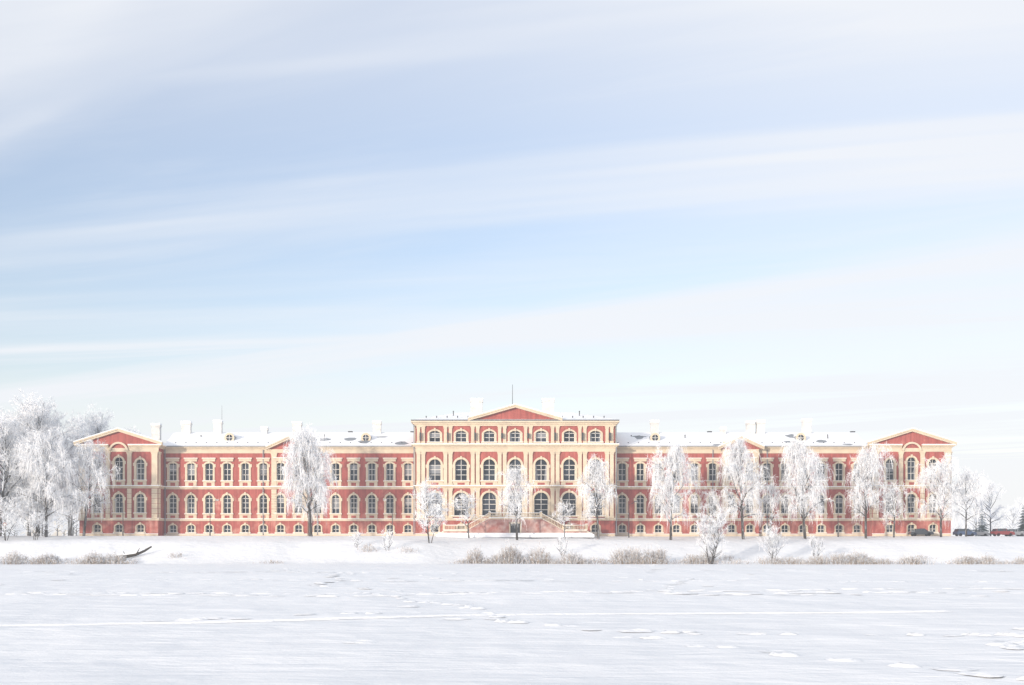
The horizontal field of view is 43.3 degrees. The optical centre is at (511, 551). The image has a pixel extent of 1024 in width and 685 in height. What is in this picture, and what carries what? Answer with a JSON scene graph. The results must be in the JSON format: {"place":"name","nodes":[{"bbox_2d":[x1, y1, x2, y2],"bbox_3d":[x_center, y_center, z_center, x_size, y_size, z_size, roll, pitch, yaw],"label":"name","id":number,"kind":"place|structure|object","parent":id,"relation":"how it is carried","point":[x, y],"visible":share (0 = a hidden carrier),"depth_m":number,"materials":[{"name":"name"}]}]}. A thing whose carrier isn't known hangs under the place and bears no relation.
{"place":"outdoors","nodes":[
{"label":"outdoors","id":0,"kind":"place"},
{"bbox_2d":[0,536,1023,684],"bbox_3d":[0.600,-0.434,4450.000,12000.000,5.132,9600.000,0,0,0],"label":"ground","id":1,"kind":"structure","parent":0,"point":[476,650],"depth_m":38.83,"materials":[{"name":"white snow"}]},
{"bbox_2d":[0,406,19,522],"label":"tree","id":2,"kind":"object","parent":1,"relation":"on","point":[5,485],"visible":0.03,"depth_m":264.07,"materials":[{"name":"white plant"}]},
{"bbox_2d":[0,432,21,510],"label":"tree","id":3,"kind":"object","parent":1,"relation":"on","point":[7,489],"visible":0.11,"depth_m":245.72,"materials":[{"name":"white plant"}]},
{"bbox_2d":[0,494,22,540],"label":"tree","id":4,"kind":"object","parent":1,"relation":"on","point":[7,516],"visible":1,"depth_m":227.47,"materials":[{"name":"white plant"}]},
{"bbox_2d":[7,510,24,535],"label":"tree","id":5,"kind":"object","parent":1,"relation":"on","point":[8,526],"visible":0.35,"depth_m":513.24,"materials":[{"name":"white plant"}]},
{"bbox_2d":[6,515,26,535],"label":"tree","id":6,"kind":"object","parent":1,"relation":"on","point":[16,534],"visible":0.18,"depth_m":726.01,"materials":[{"name":"white plant"}]},
{"bbox_2d":[0,412,42,535],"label":"tree","id":7,"kind":"object","parent":1,"relation":"on","point":[5,435],"visible":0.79,"depth_m":238.26,"materials":[{"name":"white plant"}]},
{"bbox_2d":[17,512,42,532],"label":"tree","id":8,"kind":"object","parent":1,"relation":"on","point":[24,524],"visible":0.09,"depth_m":385.59,"materials":[{"name":"white plant"}]},
{"bbox_2d":[5,450,56,535],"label":"tree","id":9,"kind":"object","parent":1,"relation":"on","point":[42,508],"visible":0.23,"depth_m":240.60,"materials":[{"name":"white plant"}]},
{"bbox_2d":[0,401,70,535],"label":"tree","id":10,"kind":"object","parent":1,"relation":"on","point":[11,416],"visible":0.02,"depth_m":273.76,"materials":[{"name":"white plant"}]},
{"bbox_2d":[13,473,58,536],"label":"tree","id":11,"kind":"object","parent":1,"relation":"on","point":[37,504],"visible":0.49,"depth_m":235.86,"materials":[{"name":"white plant"}]},
{"bbox_2d":[21,510,52,539],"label":"tree","id":12,"kind":"object","parent":1,"relation":"on","point":[34,517],"visible":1,"depth_m":225.87,"materials":[{"name":"white plant"}]},
{"bbox_2d":[24,509,59,535],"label":"tree","id":13,"kind":"object","parent":1,"relation":"on","point":[48,520],"visible":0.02,"depth_m":394.23,"materials":[{"name":"white plant"}]},
{"bbox_2d":[0,390,84,510],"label":"tree","id":14,"kind":"object","parent":1,"relation":"on","point":[54,414],"visible":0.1,"depth_m":259.07,"materials":[{"name":"white plant"}]},
{"bbox_2d":[0,388,91,535],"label":"tree","id":15,"kind":"object","parent":1,"relation":"on","point":[34,413],"visible":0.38,"depth_m":251.34,"materials":[{"name":"white plant"}]},
{"bbox_2d":[6,424,87,536],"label":"tree","id":16,"kind":"object","parent":1,"relation":"on","point":[31,459],"visible":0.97,"depth_m":232.71,"materials":[{"name":"white plant"}]},
{"bbox_2d":[43,514,55,535],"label":"tree","id":17,"kind":"object","parent":1,"relation":"on","point":[52,530],"visible":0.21,"depth_m":584.92,"materials":[{"name":"white plant"}]},
{"bbox_2d":[44,510,67,535],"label":"tree","id":18,"kind":"object","parent":1,"relation":"on","point":[56,522],"visible":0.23,"depth_m":517.31,"materials":[{"name":"white plant"}]},
{"bbox_2d":[52,514,74,535],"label":"tree","id":19,"kind":"object","parent":1,"relation":"on","point":[61,528],"visible":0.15,"depth_m":608.07,"materials":[{"name":"white plant"}]},
{"bbox_2d":[49,475,78,535],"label":"tree","id":20,"kind":"object","parent":1,"relation":"on","point":[68,519],"visible":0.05,"depth_m":341.51,"materials":[{"name":"white plant"}]},
{"bbox_2d":[55,447,78,535],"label":"tree","id":21,"kind":"object","parent":1,"relation":"on","point":[71,522],"visible":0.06,"depth_m":332.81,"materials":[{"name":"white plant"}]},
{"bbox_2d":[58,495,78,535],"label":"tree","id":22,"kind":"object","parent":1,"relation":"on","point":[76,525],"visible":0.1,"depth_m":387.70,"materials":[{"name":"white plant"}]},
{"bbox_2d":[63,514,78,535],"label":"tree","id":23,"kind":"object","parent":1,"relation":"on","point":[77,526],"visible":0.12,"depth_m":455.26,"materials":[{"name":"white plant"}]},
{"bbox_2d":[48,438,120,535],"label":"tree","id":24,"kind":"object","parent":1,"relation":"on","point":[86,457],"visible":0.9,"depth_m":236.88,"materials":[{"name":"white plant"}]},
{"bbox_2d":[64,402,142,517],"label":"tree","id":25,"kind":"object","parent":1,"relation":"on","point":[96,427],"visible":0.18,"depth_m":270.29,"materials":[{"name":"white plant"}]},
{"bbox_2d":[117,546,151,557],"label":"driftwood log","id":26,"kind":"object","parent":1,"relation":"on","point":[138,552],"visible":0.79,"depth_m":213.78,"materials":[{"name":"grey wood"}]},
{"bbox_2d":[274,424,338,535],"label":"tree","id":27,"kind":"object","parent":1,"relation":"on","point":[300,444],"visible":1,"depth_m":235.32,"materials":[{"name":"white plant"}]},
{"bbox_2d":[347,530,364,546],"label":"shrub","id":28,"kind":"object","parent":1,"relation":"on","point":[354,535],"visible":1,"depth_m":218.91,"materials":[{"name":"white plant"}]},
{"bbox_2d":[379,529,395,549],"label":"shrub","id":29,"kind":"object","parent":1,"relation":"on","point":[389,538],"visible":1,"depth_m":217.04,"materials":[{"name":"white plant"}]},
{"bbox_2d":[383,499,392,534],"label":"street lamp","id":30,"kind":"object","parent":1,"relation":"on","point":[392,513],"visible":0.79,"depth_m":241.94,"materials":[{"name":"grey metal"}]},
{"bbox_2d":[408,477,451,542],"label":"tree","id":31,"kind":"object","parent":1,"relation":"on","point":[425,499],"visible":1,"depth_m":222.38,"materials":[{"name":"white plant"}]},
{"bbox_2d":[450,488,477,537],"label":"tree","id":32,"kind":"object","parent":1,"relation":"on","point":[468,501],"visible":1,"depth_m":236.18,"materials":[{"name":"white plant"}]},
{"bbox_2d":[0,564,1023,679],"bbox_3d":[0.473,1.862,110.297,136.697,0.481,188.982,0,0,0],"label":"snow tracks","id":33,"kind":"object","parent":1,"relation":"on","point":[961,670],"visible":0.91,"depth_m":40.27,"materials":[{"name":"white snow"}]},
{"bbox_2d":[0,539,1023,563],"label":"reeds","id":34,"kind":"object","parent":1,"relation":"on","point":[511,555],"visible":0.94,"depth_m":210.22,"materials":[{"name":"white"}]},
{"bbox_2d":[492,464,536,539],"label":"tree","id":35,"kind":"object","parent":1,"relation":"on","point":[516,503],"visible":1,"depth_m":234.68,"materials":[{"name":"white plant"}]},
{"bbox_2d":[434,511,595,537],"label":"entrance stairs","id":36,"kind":"structure","parent":1,"relation":"on","point":[536,527],"depth_m":240.78,"materials":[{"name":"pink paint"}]},
{"bbox_2d":[73,403,956,535],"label":"palace","id":37,"kind":"structure","parent":1,"relation":"on","point":[176,483],"depth_m":249.32,"materials":[{"name":"red paint"}]},
{"bbox_2d":[151,385,854,440],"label":"chimneys","id":38,"kind":"object","parent":37,"relation":"on","point":[476,406],"visible":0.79,"depth_m":256.86,"materials":[{"name":"white paint"}]},
{"bbox_2d":[554,534,569,555],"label":"shrub","id":39,"kind":"object","parent":1,"relation":"on","point":[561,539],"visible":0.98,"depth_m":219.86,"materials":[{"name":"white plant"}]},
{"bbox_2d":[552,498,573,538],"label":"tree","id":40,"kind":"object","parent":1,"relation":"on","point":[562,516],"visible":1,"depth_m":236.24,"materials":[{"name":"white plant"}]},
{"bbox_2d":[572,454,617,538],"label":"tree","id":41,"kind":"object","parent":1,"relation":"on","point":[596,481],"visible":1,"depth_m":237.66,"materials":[{"name":"white plant"}]},
{"bbox_2d":[643,442,706,539],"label":"tree","id":42,"kind":"object","parent":1,"relation":"on","point":[671,460],"visible":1,"depth_m":235.69,"materials":[{"name":"white plant"}]},
{"bbox_2d":[695,504,729,563],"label":"bank bush","id":43,"kind":"object","parent":1,"relation":"on","point":[716,527],"visible":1,"depth_m":211.21,"materials":[{"name":"white plant"}]},
{"bbox_2d":[695,487,732,537],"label":"tree","id":44,"kind":"object","parent":1,"relation":"on","point":[714,502],"visible":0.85,"depth_m":239.78,"materials":[{"name":"white plant"}]},
{"bbox_2d":[716,436,778,538],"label":"tree","id":45,"kind":"object","parent":1,"relation":"on","point":[733,457],"visible":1,"depth_m":237.05,"materials":[{"name":"white plant"}]},
{"bbox_2d":[754,481,784,534],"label":"tree","id":46,"kind":"object","parent":1,"relation":"on","point":[772,504],"visible":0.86,"depth_m":239.95,"materials":[{"name":"white plant"}]},
{"bbox_2d":[756,520,786,562],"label":"bank bush","id":47,"kind":"object","parent":1,"relation":"on","point":[771,538],"visible":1,"depth_m":212.71,"materials":[{"name":"white plant"}]},
{"bbox_2d":[778,437,836,538],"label":"tree","id":48,"kind":"object","parent":1,"relation":"on","point":[797,449],"visible":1,"depth_m":236.25,"materials":[{"name":"white plant"}]},
{"bbox_2d":[809,535,825,556],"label":"shrub","id":49,"kind":"object","parent":1,"relation":"on","point":[818,543],"visible":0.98,"depth_m":214.78,"materials":[{"name":"white plant"}]},
{"bbox_2d":[842,441,900,538],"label":"tree","id":50,"kind":"object","parent":1,"relation":"on","point":[867,462],"visible":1,"depth_m":237.72,"materials":[{"name":"white plant"}]},
{"bbox_2d":[876,478,912,536],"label":"tree","id":51,"kind":"object","parent":1,"relation":"on","point":[893,513],"visible":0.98,"depth_m":240.05,"materials":[{"name":"white plant"}]},
{"bbox_2d":[908,528,933,535],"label":"dark car","id":52,"kind":"object","parent":1,"relation":"on","point":[922,531],"visible":0.98,"depth_m":242.64,"materials":[{"name":"grey paint"}]},
{"bbox_2d":[912,451,968,536],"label":"tree","id":53,"kind":"object","parent":1,"relation":"on","point":[942,470],"visible":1,"depth_m":238.45,"materials":[{"name":"white plant"}]},
{"bbox_2d":[951,520,964,535],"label":"tree","id":54,"kind":"object","parent":1,"relation":"on","point":[956,526],"visible":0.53,"depth_m":940.51,"materials":[{"name":"white plant"}]},
{"bbox_2d":[953,529,976,535],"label":"dark car","id":55,"kind":"object","parent":1,"relation":"on","point":[959,532],"visible":0.84,"depth_m":246.21,"materials":[{"name":"blue paint"}]},
{"bbox_2d":[946,467,989,536],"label":"tree","id":56,"kind":"object","parent":1,"relation":"on","point":[966,501],"visible":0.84,"depth_m":241.31,"materials":[{"name":"white plant"}]},
{"bbox_2d":[952,489,988,529],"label":"tree","id":57,"kind":"object","parent":1,"relation":"on","point":[971,513],"visible":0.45,"depth_m":545.67,"materials":[{"name":"white plant"}]},
{"bbox_2d":[970,529,989,535],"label":"grey car","id":58,"kind":"object","parent":1,"relation":"on","point":[980,532],"visible":0.55,"depth_m":252.14,"materials":[{"name":"grey paint"}]},
{"bbox_2d":[971,506,997,530],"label":"tree","id":59,"kind":"object","parent":1,"relation":"on","point":[988,518],"visible":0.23,"depth_m":742.46,"materials":[{"name":"white plant"}]},
{"bbox_2d":[983,518,993,532],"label":"tree","id":60,"kind":"object","parent":1,"relation":"on","point":[988,526],"visible":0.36,"depth_m":643.37,"materials":[{"name":"white plant"}]},
{"bbox_2d":[973,479,1007,535],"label":"park tree","id":61,"kind":"object","parent":1,"relation":"on","point":[992,486],"visible":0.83,"depth_m":319.72,"materials":[{"name":"white plant"}]},
{"bbox_2d":[989,516,1004,528],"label":"tree","id":62,"kind":"object","parent":1,"relation":"on","point":[1000,525],"visible":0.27,"depth_m":905.49,"materials":[{"name":"white plant"}]},
{"bbox_2d":[975,506,1023,535],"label":"conifers","id":63,"kind":"object","parent":1,"relation":"on","point":[982,527],"visible":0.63,"depth_m":343.68,"materials":[{"name":"white plant"}]},
{"bbox_2d":[990,528,1014,535],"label":"red car","id":64,"kind":"object","parent":1,"relation":"on","point":[999,532],"visible":0.91,"depth_m":244.19,"materials":[{"name":"red paint"}]},
{"bbox_2d":[1003,504,1022,535],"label":"tree","id":65,"kind":"object","parent":1,"relation":"on","point":[1015,510],"visible":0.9,"depth_m":515.23,"materials":[{"name":"white plant"}]},
{"bbox_2d":[1006,497,1023,535],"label":"tree","id":66,"kind":"object","parent":1,"relation":"on","point":[1019,510],"visible":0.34,"depth_m":636.96,"materials":[{"name":"white plant"}]},
{"bbox_2d":[1008,529,1023,535],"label":"silver car","id":67,"kind":"object","parent":1,"relation":"on","point":[1018,532],"visible":0.53,"depth_m":250.19,"materials":[{"name":"grey paint"}]},
{"bbox_2d":[0,0,1023,535],"label":"sky","id":68,"kind":"structure","parent":0,"point":[248,215],"materials":[{"name":"blue"}]}
]}

